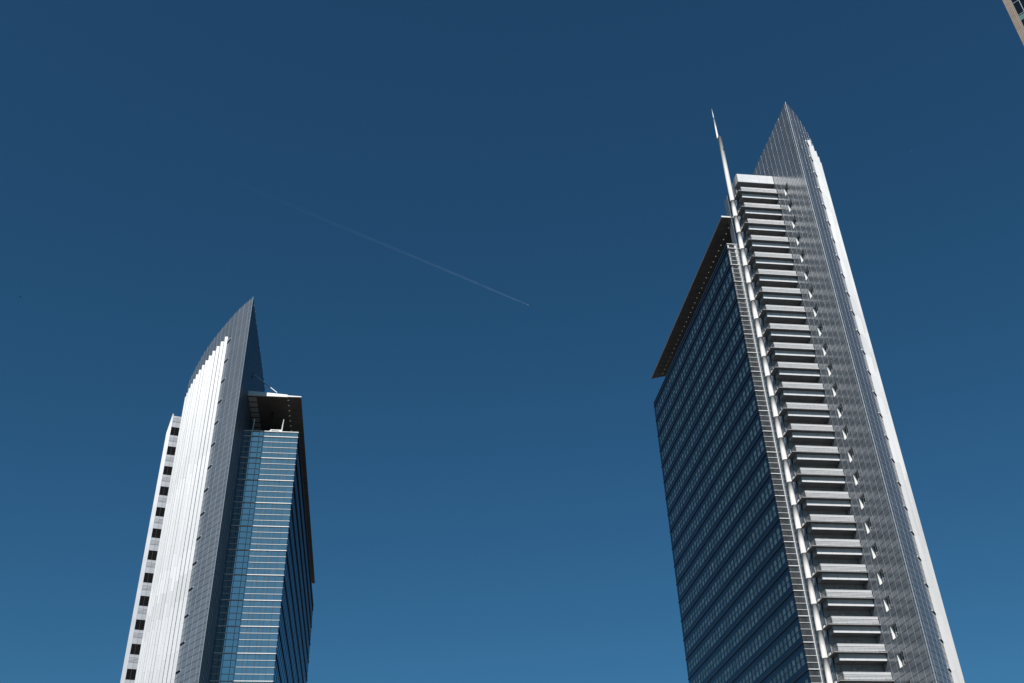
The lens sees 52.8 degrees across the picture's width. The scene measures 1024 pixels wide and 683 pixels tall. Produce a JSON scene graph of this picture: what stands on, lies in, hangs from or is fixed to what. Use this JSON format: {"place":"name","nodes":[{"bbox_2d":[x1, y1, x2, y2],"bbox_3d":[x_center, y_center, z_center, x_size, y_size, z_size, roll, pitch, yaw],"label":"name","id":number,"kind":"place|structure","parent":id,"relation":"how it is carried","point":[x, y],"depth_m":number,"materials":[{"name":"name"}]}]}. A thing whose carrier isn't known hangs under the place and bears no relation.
{"place":"outdoors","nodes":[
{"label":"outdoors","id":0,"kind":"place"},
{"bbox_2d":[120,297,314,682],"bbox_3d":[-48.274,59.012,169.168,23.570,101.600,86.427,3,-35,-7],"label":"office tower","id":1,"kind":"structure","parent":0,"point":[224,594],"depth_m":153.12,"materials":[{"name":"grey metal"}]},
{"bbox_2d":[210,680,272,682],"bbox_3d":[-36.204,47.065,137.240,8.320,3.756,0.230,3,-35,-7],"label":"end window","id":2,"kind":"structure","parent":1,"relation":"in","point":[211,681],"depth_m":138.13,"materials":[{"name":"blue glass"}]},
{"bbox_2d":[210,652,275,680],"bbox_3d":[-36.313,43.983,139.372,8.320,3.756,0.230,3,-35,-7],"label":"end window","id":3,"kind":"structure","parent":1,"relation":"in","point":[225,666],"depth_m":139.42,"materials":[{"name":"blue glass"}]},
{"bbox_2d":[214,625,278,652],"bbox_3d":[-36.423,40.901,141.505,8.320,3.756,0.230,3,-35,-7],"label":"end window","id":4,"kind":"structure","parent":1,"relation":"in","point":[229,639],"depth_m":141.54,"materials":[{"name":"blue glass"}]},
{"bbox_2d":[218,599,281,625],"bbox_3d":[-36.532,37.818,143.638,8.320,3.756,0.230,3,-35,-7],"label":"end window","id":5,"kind":"structure","parent":1,"relation":"in","point":[233,612],"depth_m":143.70,"materials":[{"name":"blue glass"}]},
{"bbox_2d":[221,574,283,599],"bbox_3d":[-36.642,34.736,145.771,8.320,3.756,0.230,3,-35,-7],"label":"end window","id":6,"kind":"structure","parent":1,"relation":"in","point":[235,586],"depth_m":145.82,"materials":[{"name":"blue glass"}]},
{"bbox_2d":[225,549,286,574],"bbox_3d":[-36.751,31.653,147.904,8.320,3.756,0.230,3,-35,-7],"label":"end window","id":7,"kind":"structure","parent":1,"relation":"in","point":[239,561],"depth_m":147.97,"materials":[{"name":"blue glass"}]},
{"bbox_2d":[228,525,288,549],"bbox_3d":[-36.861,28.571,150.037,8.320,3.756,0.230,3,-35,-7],"label":"end window","id":8,"kind":"structure","parent":1,"relation":"in","point":[256,537],"depth_m":150.08,"materials":[{"name":"blue glass"}]},
{"bbox_2d":[231,501,290,525],"bbox_3d":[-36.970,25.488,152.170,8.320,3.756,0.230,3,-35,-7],"label":"end window","id":9,"kind":"structure","parent":1,"relation":"in","point":[244,513],"depth_m":152.22,"materials":[{"name":"blue glass"}]},
{"bbox_2d":[235,479,293,502],"bbox_3d":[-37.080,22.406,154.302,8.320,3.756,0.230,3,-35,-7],"label":"end window","id":10,"kind":"structure","parent":1,"relation":"in","point":[247,490],"depth_m":154.39,"materials":[{"name":"blue glass"}]},
{"bbox_2d":[238,457,295,479],"bbox_3d":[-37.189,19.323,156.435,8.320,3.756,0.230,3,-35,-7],"label":"end window","id":11,"kind":"structure","parent":1,"relation":"in","point":[265,468],"depth_m":156.52,"materials":[{"name":"blue glass"}]},
{"bbox_2d":[241,435,297,457],"bbox_3d":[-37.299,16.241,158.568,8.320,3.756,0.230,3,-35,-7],"label":"end window","id":12,"kind":"structure","parent":1,"relation":"in","point":[252,445],"depth_m":158.64,"materials":[{"name":"blue glass"}]},
{"bbox_2d":[244,430,298,436],"bbox_3d":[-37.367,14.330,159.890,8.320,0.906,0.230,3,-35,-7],"label":"end window","id":13,"kind":"structure","parent":1,"relation":"in","point":[246,432],"depth_m":159.96,"materials":[{"name":"blue glass"}]},
{"bbox_2d":[274,661,279,682],"bbox_3d":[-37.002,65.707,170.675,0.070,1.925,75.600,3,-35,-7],"label":"ribbon window","id":14,"kind":"structure","parent":1,"relation":"in","point":[276,676],"depth_m":143.11,"materials":[{"name":"blue glass"}]},
{"bbox_2d":[277,635,286,682],"bbox_3d":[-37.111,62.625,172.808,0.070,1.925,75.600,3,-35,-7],"label":"ribbon window","id":15,"kind":"structure","parent":1,"relation":"in","point":[278,642],"depth_m":149.83,"materials":[{"name":"blue glass"}]},
{"bbox_2d":[279,608,292,682],"bbox_3d":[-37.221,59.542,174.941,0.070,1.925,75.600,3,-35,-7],"label":"ribbon window","id":16,"kind":"structure","parent":1,"relation":"in","point":[281,618],"depth_m":155.72,"materials":[{"name":"blue glass"}]},
{"bbox_2d":[282,582,297,682],"bbox_3d":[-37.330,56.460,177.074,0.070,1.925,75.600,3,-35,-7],"label":"ribbon window","id":17,"kind":"structure","parent":1,"relation":"in","point":[283,590],"depth_m":161.88,"materials":[{"name":"blue glass"}]},
{"bbox_2d":[284,559,301,682],"bbox_3d":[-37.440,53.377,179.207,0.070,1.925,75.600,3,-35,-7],"label":"ribbon window","id":18,"kind":"structure","parent":1,"relation":"in","point":[286,569],"depth_m":167.23,"materials":[{"name":"blue glass"}]},
{"bbox_2d":[287,533,306,682],"bbox_3d":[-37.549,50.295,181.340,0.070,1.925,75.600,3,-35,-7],"label":"ribbon window","id":19,"kind":"structure","parent":1,"relation":"in","point":[288,543],"depth_m":172.16,"materials":[{"name":"blue glass"}]},
{"bbox_2d":[289,510,307,676],"bbox_3d":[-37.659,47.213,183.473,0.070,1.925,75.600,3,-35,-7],"label":"ribbon window","id":20,"kind":"structure","parent":1,"relation":"in","point":[290,521],"depth_m":176.63,"materials":[{"name":"blue glass"}]},
{"bbox_2d":[292,490,309,654],"bbox_3d":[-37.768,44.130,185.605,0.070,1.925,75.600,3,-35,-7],"label":"ribbon window","id":21,"kind":"structure","parent":1,"relation":"in","point":[293,501],"depth_m":178.58,"materials":[{"name":"blue glass"}]},
{"bbox_2d":[294,466,310,640],"bbox_3d":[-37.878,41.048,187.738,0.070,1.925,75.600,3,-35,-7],"label":"ribbon window","id":22,"kind":"structure","parent":1,"relation":"in","point":[295,477],"depth_m":181.26,"materials":[{"name":"blue glass"}]},
{"bbox_2d":[296,443,312,619],"bbox_3d":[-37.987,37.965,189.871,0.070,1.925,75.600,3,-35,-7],"label":"ribbon window","id":23,"kind":"structure","parent":1,"relation":"in","point":[297,455],"depth_m":181.99,"materials":[{"name":"blue glass"}]},
{"bbox_2d":[0,0,1023,682],"label":"sky","id":24,"kind":"structure","parent":0,"point":[391,186],"materials":[{"name":"blue"}]},
{"bbox_2d":[651,102,964,682],"bbox_3d":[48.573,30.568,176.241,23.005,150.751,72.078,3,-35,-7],"label":"office tower","id":25,"kind":"structure","parent":0,"point":[800,551],"depth_m":164.14,"materials":[{"name":"grey"}]},
{"bbox_2d":[655,253,729,416],"bbox_3d":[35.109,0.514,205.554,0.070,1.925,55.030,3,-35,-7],"label":"ribbon window","id":26,"kind":"structure","parent":25,"relation":"in","point":[727,259],"depth_m":201.81,"materials":[{"name":"blue glass"}]},
{"bbox_2d":[656,269,732,432],"bbox_3d":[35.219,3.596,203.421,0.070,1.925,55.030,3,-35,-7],"label":"ribbon window","id":27,"kind":"structure","parent":25,"relation":"in","point":[730,277],"depth_m":199.78,"materials":[{"name":"blue glass"}]},
{"bbox_2d":[658,286,735,447],"bbox_3d":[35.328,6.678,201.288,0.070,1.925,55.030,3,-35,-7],"label":"ribbon window","id":28,"kind":"structure","parent":25,"relation":"in","point":[731,297],"depth_m":197.98,"materials":[{"name":"blue glass"}]},
{"bbox_2d":[660,304,739,462],"bbox_3d":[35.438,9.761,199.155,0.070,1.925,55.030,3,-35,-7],"label":"ribbon window","id":29,"kind":"structure","parent":25,"relation":"in","point":[734,315],"depth_m":195.29,"materials":[{"name":"blue glass"}]},
{"bbox_2d":[662,321,742,478],"bbox_3d":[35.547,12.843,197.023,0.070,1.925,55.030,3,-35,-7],"label":"ribbon window","id":30,"kind":"structure","parent":25,"relation":"in","point":[739,330],"depth_m":193.37,"materials":[{"name":"blue glass"}]},
{"bbox_2d":[664,339,746,494],"bbox_3d":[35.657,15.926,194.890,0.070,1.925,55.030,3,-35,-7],"label":"ribbon window","id":31,"kind":"structure","parent":25,"relation":"in","point":[742,348],"depth_m":191.09,"materials":[{"name":"blue glass"}]},
{"bbox_2d":[666,357,749,510],"bbox_3d":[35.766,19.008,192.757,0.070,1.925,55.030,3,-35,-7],"label":"ribbon window","id":32,"kind":"structure","parent":25,"relation":"in","point":[745,368],"depth_m":188.84,"materials":[{"name":"blue glass"}]},
{"bbox_2d":[668,377,753,527],"bbox_3d":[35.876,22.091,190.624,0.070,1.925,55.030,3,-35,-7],"label":"ribbon window","id":33,"kind":"structure","parent":25,"relation":"in","point":[749,387],"depth_m":186.74,"materials":[{"name":"blue glass"}]},
{"bbox_2d":[670,396,757,544],"bbox_3d":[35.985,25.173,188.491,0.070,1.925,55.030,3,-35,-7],"label":"ribbon window","id":34,"kind":"structure","parent":25,"relation":"in","point":[744,420],"depth_m":184.58,"materials":[{"name":"blue glass"}]},
{"bbox_2d":[673,416,761,562],"bbox_3d":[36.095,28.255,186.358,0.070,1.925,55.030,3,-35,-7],"label":"ribbon window","id":35,"kind":"structure","parent":25,"relation":"in","point":[754,430],"depth_m":182.41,"materials":[{"name":"blue glass"}]},
{"bbox_2d":[675,436,765,578],"bbox_3d":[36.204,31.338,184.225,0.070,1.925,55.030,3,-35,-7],"label":"ribbon window","id":36,"kind":"structure","parent":25,"relation":"in","point":[757,452],"depth_m":180.31,"materials":[{"name":"blue glass"}]},
{"bbox_2d":[677,457,769,597],"bbox_3d":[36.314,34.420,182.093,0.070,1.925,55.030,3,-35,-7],"label":"ribbon window","id":37,"kind":"structure","parent":25,"relation":"in","point":[761,473],"depth_m":177.88,"materials":[{"name":"blue glass"}]},
{"bbox_2d":[679,479,773,616],"bbox_3d":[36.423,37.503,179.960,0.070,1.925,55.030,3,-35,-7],"label":"ribbon window","id":38,"kind":"structure","parent":25,"relation":"in","point":[766,493],"depth_m":175.89,"materials":[{"name":"blue glass"}]},
{"bbox_2d":[682,502,777,634],"bbox_3d":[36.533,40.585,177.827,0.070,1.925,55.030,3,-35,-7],"label":"ribbon window","id":39,"kind":"structure","parent":25,"relation":"in","point":[771,514],"depth_m":173.76,"materials":[{"name":"blue glass"}]},
{"bbox_2d":[727,243,735,247],"bbox_3d":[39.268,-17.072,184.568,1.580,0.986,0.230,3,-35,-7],"label":"end window","id":40,"kind":"structure","parent":25,"relation":"in","point":[728,245],"depth_m":184.65,"materials":[{"name":"grey glass"}]},
{"bbox_2d":[727,248,738,263],"bbox_3d":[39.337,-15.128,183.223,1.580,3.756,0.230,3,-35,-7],"label":"end window","id":41,"kind":"structure","parent":25,"relation":"in","point":[732,252],"depth_m":183.35,"materials":[{"name":"grey glass"}]},
{"bbox_2d":[684,524,782,654],"bbox_3d":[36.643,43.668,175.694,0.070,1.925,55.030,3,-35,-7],"label":"ribbon window","id":42,"kind":"structure","parent":25,"relation":"in","point":[775,537],"depth_m":171.48,"materials":[{"name":"blue glass"}]},
{"bbox_2d":[686,548,786,673],"bbox_3d":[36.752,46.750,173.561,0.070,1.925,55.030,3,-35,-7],"label":"ribbon window","id":43,"kind":"structure","parent":25,"relation":"in","point":[777,563],"depth_m":169.36,"materials":[{"name":"blue glass"}]},
{"bbox_2d":[731,264,741,280],"bbox_3d":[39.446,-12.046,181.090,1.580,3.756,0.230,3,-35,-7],"label":"end window","id":44,"kind":"structure","parent":25,"relation":"in","point":[735,268],"depth_m":181.21,"materials":[{"name":"grey glass"}]},
{"bbox_2d":[734,281,744,297],"bbox_3d":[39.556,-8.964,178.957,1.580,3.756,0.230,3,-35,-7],"label":"end window","id":45,"kind":"structure","parent":25,"relation":"in","point":[740,293],"depth_m":179.08,"materials":[{"name":"grey glass"}]},
{"bbox_2d":[691,572,791,682],"bbox_3d":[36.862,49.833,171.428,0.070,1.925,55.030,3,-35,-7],"label":"ribbon window","id":46,"kind":"structure","parent":25,"relation":"in","point":[755,616],"depth_m":165.96,"materials":[{"name":"blue glass"}]},
{"bbox_2d":[737,298,748,315],"bbox_3d":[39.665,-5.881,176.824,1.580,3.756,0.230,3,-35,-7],"label":"end window","id":47,"kind":"structure","parent":25,"relation":"in","point":[742,303],"depth_m":176.88,"materials":[{"name":"grey glass"}]},
{"bbox_2d":[741,315,752,333],"bbox_3d":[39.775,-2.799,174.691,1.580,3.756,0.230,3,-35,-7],"label":"end window","id":48,"kind":"structure","parent":25,"relation":"in","point":[745,320],"depth_m":174.78,"materials":[{"name":"grey glass"}]},
{"bbox_2d":[744,333,755,351],"bbox_3d":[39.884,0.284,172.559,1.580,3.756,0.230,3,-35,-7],"label":"end window","id":49,"kind":"structure","parent":25,"relation":"in","point":[750,344],"depth_m":172.58,"materials":[{"name":"grey glass"}]},
{"bbox_2d":[747,352,759,370],"bbox_3d":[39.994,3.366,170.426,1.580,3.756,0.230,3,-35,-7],"label":"end window","id":50,"kind":"structure","parent":25,"relation":"in","point":[754,364],"depth_m":170.52,"materials":[{"name":"grey glass"}]},
{"bbox_2d":[713,597,796,682],"bbox_3d":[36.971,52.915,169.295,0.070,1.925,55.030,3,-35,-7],"label":"ribbon window","id":51,"kind":"structure","parent":25,"relation":"in","point":[790,608],"depth_m":160.08,"materials":[{"name":"blue glass"}]},
{"bbox_2d":[751,371,763,390],"bbox_3d":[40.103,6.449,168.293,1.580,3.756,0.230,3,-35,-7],"label":"end window","id":52,"kind":"structure","parent":25,"relation":"in","point":[756,375],"depth_m":168.41,"materials":[{"name":"grey glass"}]},
{"bbox_2d":[755,390,767,409],"bbox_3d":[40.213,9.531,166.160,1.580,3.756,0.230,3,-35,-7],"label":"end window","id":53,"kind":"structure","parent":25,"relation":"in","point":[760,395],"depth_m":166.29,"materials":[{"name":"grey glass"}]},
{"bbox_2d":[759,410,771,430],"bbox_3d":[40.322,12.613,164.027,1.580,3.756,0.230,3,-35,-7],"label":"end window","id":54,"kind":"structure","parent":25,"relation":"in","point":[765,421],"depth_m":164.11,"materials":[{"name":"grey glass"}]},
{"bbox_2d":[763,431,775,451],"bbox_3d":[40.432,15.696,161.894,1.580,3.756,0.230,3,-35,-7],"label":"end window","id":55,"kind":"structure","parent":25,"relation":"in","point":[768,436],"depth_m":161.88,"materials":[{"name":"grey glass"}]},
{"bbox_2d":[738,623,801,682],"bbox_3d":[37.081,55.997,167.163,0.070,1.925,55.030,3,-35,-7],"label":"ribbon window","id":56,"kind":"structure","parent":25,"relation":"in","point":[790,638],"depth_m":154.17,"materials":[{"name":"blue glass"}]},
{"bbox_2d":[767,451,779,472],"bbox_3d":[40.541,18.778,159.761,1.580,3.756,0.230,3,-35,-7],"label":"end window","id":57,"kind":"structure","parent":25,"relation":"in","point":[772,456],"depth_m":159.84,"materials":[{"name":"grey glass"}]},
{"bbox_2d":[771,473,783,494],"bbox_3d":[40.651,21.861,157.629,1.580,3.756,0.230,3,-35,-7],"label":"end window","id":58,"kind":"structure","parent":25,"relation":"in","point":[776,477],"depth_m":157.75,"materials":[{"name":"grey glass"}]},
{"bbox_2d":[775,495,788,517],"bbox_3d":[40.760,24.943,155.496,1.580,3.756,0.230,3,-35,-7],"label":"end window","id":59,"kind":"structure","parent":25,"relation":"in","point":[780,499],"depth_m":155.57,"materials":[{"name":"grey glass"}]},
{"bbox_2d":[779,518,793,540],"bbox_3d":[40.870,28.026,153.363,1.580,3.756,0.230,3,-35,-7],"label":"end window","id":60,"kind":"structure","parent":25,"relation":"in","point":[785,522],"depth_m":153.45,"materials":[{"name":"grey glass"}]},
{"bbox_2d":[784,183,789,196],"bbox_3d":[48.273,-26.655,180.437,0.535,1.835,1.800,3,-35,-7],"label":"window","id":61,"kind":"structure","parent":25,"relation":"in","point":[786,188],"depth_m":180.97,"materials":[{"name":"grey"}]},
{"bbox_2d":[767,649,806,682],"bbox_3d":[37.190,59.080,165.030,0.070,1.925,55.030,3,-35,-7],"label":"ribbon window","id":62,"kind":"structure","parent":25,"relation":"in","point":[787,671],"depth_m":147.61,"materials":[{"name":"blue glass"}]},
{"bbox_2d":[788,199,792,212],"bbox_3d":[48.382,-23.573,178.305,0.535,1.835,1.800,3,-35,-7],"label":"window","id":63,"kind":"structure","parent":25,"relation":"in","point":[790,204],"depth_m":178.82,"materials":[{"name":"grey"}]},
{"bbox_2d":[784,541,797,564],"bbox_3d":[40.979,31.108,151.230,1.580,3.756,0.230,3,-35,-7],"label":"end window","id":64,"kind":"structure","parent":25,"relation":"in","point":[789,545],"depth_m":151.33,"materials":[{"name":"grey glass"}]},
{"bbox_2d":[792,215,796,228],"bbox_3d":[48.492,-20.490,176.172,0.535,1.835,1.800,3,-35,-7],"label":"window","id":65,"kind":"structure","parent":25,"relation":"in","point":[794,221],"depth_m":176.67,"materials":[{"name":"grey"}]},
{"bbox_2d":[789,565,802,589],"bbox_3d":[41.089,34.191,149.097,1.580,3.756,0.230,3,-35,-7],"label":"end window","id":66,"kind":"structure","parent":25,"relation":"in","point":[797,584],"depth_m":149.17,"materials":[{"name":"grey glass"}]},
{"bbox_2d":[796,231,800,245],"bbox_3d":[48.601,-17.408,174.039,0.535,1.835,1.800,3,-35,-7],"label":"window","id":67,"kind":"structure","parent":25,"relation":"in","point":[798,238],"depth_m":174.53,"materials":[{"name":"grey"}]},
{"bbox_2d":[793,590,807,615],"bbox_3d":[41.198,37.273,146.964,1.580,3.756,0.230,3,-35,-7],"label":"end window","id":68,"kind":"structure","parent":25,"relation":"in","point":[802,609],"depth_m":147.04,"materials":[{"name":"grey glass"}]},
{"bbox_2d":[800,248,805,261],"bbox_3d":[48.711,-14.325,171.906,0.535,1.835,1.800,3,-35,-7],"label":"window","id":69,"kind":"structure","parent":25,"relation":"in","point":[802,255],"depth_m":172.43,"materials":[{"name":"grey"}]},
{"bbox_2d":[798,615,813,641],"bbox_3d":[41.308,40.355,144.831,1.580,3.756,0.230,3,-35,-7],"label":"end window","id":70,"kind":"structure","parent":25,"relation":"in","point":[804,622],"depth_m":144.90,"materials":[{"name":"grey glass"}]},
{"bbox_2d":[802,676,810,682],"bbox_3d":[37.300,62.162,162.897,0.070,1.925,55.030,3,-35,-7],"label":"ribbon window","id":71,"kind":"structure","parent":25,"relation":"in","point":[806,680],"depth_m":141.71,"materials":[{"name":"blue glass"}]},
{"bbox_2d":[804,266,809,279],"bbox_3d":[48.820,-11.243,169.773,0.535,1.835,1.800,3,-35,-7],"label":"window","id":72,"kind":"structure","parent":25,"relation":"in","point":[806,272],"depth_m":170.36,"materials":[{"name":"grey"}]},
{"bbox_2d":[803,642,818,668],"bbox_3d":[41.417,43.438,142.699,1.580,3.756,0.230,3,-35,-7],"label":"end window","id":73,"kind":"structure","parent":25,"relation":"in","point":[810,651],"depth_m":142.69,"materials":[{"name":"grey glass"}]},
{"bbox_2d":[808,284,814,298],"bbox_3d":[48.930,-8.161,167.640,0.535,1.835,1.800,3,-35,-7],"label":"window","id":74,"kind":"structure","parent":25,"relation":"in","point":[811,290],"depth_m":168.17,"materials":[{"name":"grey"}]},
{"bbox_2d":[808,669,821,682],"bbox_3d":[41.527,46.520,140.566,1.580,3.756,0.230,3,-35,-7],"label":"end window","id":75,"kind":"structure","parent":25,"relation":"in","point":[815,676],"depth_m":141.13,"materials":[{"name":"grey glass"}]},
{"bbox_2d":[813,302,818,316],"bbox_3d":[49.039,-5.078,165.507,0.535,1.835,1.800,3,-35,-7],"label":"window","id":76,"kind":"structure","parent":25,"relation":"in","point":[815,309],"depth_m":166.03,"materials":[{"name":"grey glass"}]},
{"bbox_2d":[817,321,823,335],"bbox_3d":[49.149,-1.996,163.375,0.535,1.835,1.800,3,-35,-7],"label":"window","id":77,"kind":"structure","parent":25,"relation":"in","point":[820,327],"depth_m":163.87,"materials":[{"name":"grey glass"}]},
{"bbox_2d":[822,341,828,355],"bbox_3d":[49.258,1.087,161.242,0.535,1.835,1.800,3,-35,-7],"label":"window","id":78,"kind":"structure","parent":25,"relation":"in","point":[825,347],"depth_m":161.78,"materials":[{"name":"grey glass"}]},
{"bbox_2d":[827,361,833,376],"bbox_3d":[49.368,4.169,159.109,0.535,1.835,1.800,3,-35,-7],"label":"window","id":79,"kind":"structure","parent":25,"relation":"in","point":[830,367],"depth_m":159.61,"materials":[{"name":"grey glass"}]},
{"bbox_2d":[832,381,838,396],"bbox_3d":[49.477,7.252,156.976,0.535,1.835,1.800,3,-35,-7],"label":"window","id":80,"kind":"structure","parent":25,"relation":"in","point":[835,389],"depth_m":157.48,"materials":[{"name":"grey glass"}]},
{"bbox_2d":[837,402,843,418],"bbox_3d":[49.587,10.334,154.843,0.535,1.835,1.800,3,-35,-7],"label":"window","id":81,"kind":"structure","parent":25,"relation":"in","point":[840,410],"depth_m":155.38,"materials":[{"name":"grey glass"}]},
{"bbox_2d":[842,424,849,439],"bbox_3d":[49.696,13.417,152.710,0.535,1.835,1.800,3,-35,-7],"label":"window","id":82,"kind":"structure","parent":25,"relation":"in","point":[845,430],"depth_m":153.27,"materials":[{"name":"grey glass"}]},
{"bbox_2d":[848,446,854,462],"bbox_3d":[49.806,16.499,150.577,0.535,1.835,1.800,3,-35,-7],"label":"window","id":83,"kind":"structure","parent":25,"relation":"in","point":[851,454],"depth_m":151.04,"materials":[{"name":"grey"}]},
{"bbox_2d":[853,469,860,485],"bbox_3d":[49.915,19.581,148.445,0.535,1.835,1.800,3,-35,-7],"label":"window","id":84,"kind":"structure","parent":25,"relation":"in","point":[856,475],"depth_m":148.95,"materials":[{"name":"grey"}]},
{"bbox_2d":[859,493,866,509],"bbox_3d":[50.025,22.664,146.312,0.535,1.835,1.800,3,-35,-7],"label":"window","id":85,"kind":"structure","parent":25,"relation":"in","point":[862,499],"depth_m":146.79,"materials":[{"name":"grey"}]},
{"bbox_2d":[865,517,872,533],"bbox_3d":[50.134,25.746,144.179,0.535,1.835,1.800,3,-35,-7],"label":"window","id":86,"kind":"structure","parent":25,"relation":"in","point":[868,524],"depth_m":144.69,"materials":[{"name":"grey"}]},
{"bbox_2d":[871,542,878,558],"bbox_3d":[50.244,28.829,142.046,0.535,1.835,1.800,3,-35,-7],"label":"window","id":87,"kind":"structure","parent":25,"relation":"in","point":[874,549],"depth_m":142.55,"materials":[{"name":"grey"}]},
{"bbox_2d":[877,568,885,585],"bbox_3d":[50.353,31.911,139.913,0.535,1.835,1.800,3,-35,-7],"label":"window","id":88,"kind":"structure","parent":25,"relation":"in","point":[881,578],"depth_m":140.37,"materials":[{"name":"grey"}]},
{"bbox_2d":[883,595,892,611],"bbox_3d":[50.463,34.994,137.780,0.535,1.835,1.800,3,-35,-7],"label":"window","id":89,"kind":"structure","parent":25,"relation":"in","point":[887,602],"depth_m":138.26,"materials":[{"name":"grey"}]},
{"bbox_2d":[890,622,898,639],"bbox_3d":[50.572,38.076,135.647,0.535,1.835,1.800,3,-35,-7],"label":"window","id":90,"kind":"structure","parent":25,"relation":"in","point":[894,630],"depth_m":136.09,"materials":[{"name":"grey"}]},
{"bbox_2d":[897,650,905,668],"bbox_3d":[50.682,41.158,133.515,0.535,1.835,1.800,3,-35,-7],"label":"window","id":91,"kind":"structure","parent":25,"relation":"in","point":[901,659],"depth_m":133.98,"materials":[{"name":"grey"}]},
{"bbox_2d":[1002,0,1023,44],"bbox_3d":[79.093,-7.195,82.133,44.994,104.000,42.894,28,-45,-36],"label":"building","id":92,"kind":"structure","parent":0,"point":[1015,9],"depth_m":97.42,"materials":[{"name":"beige stone"}]}
]}

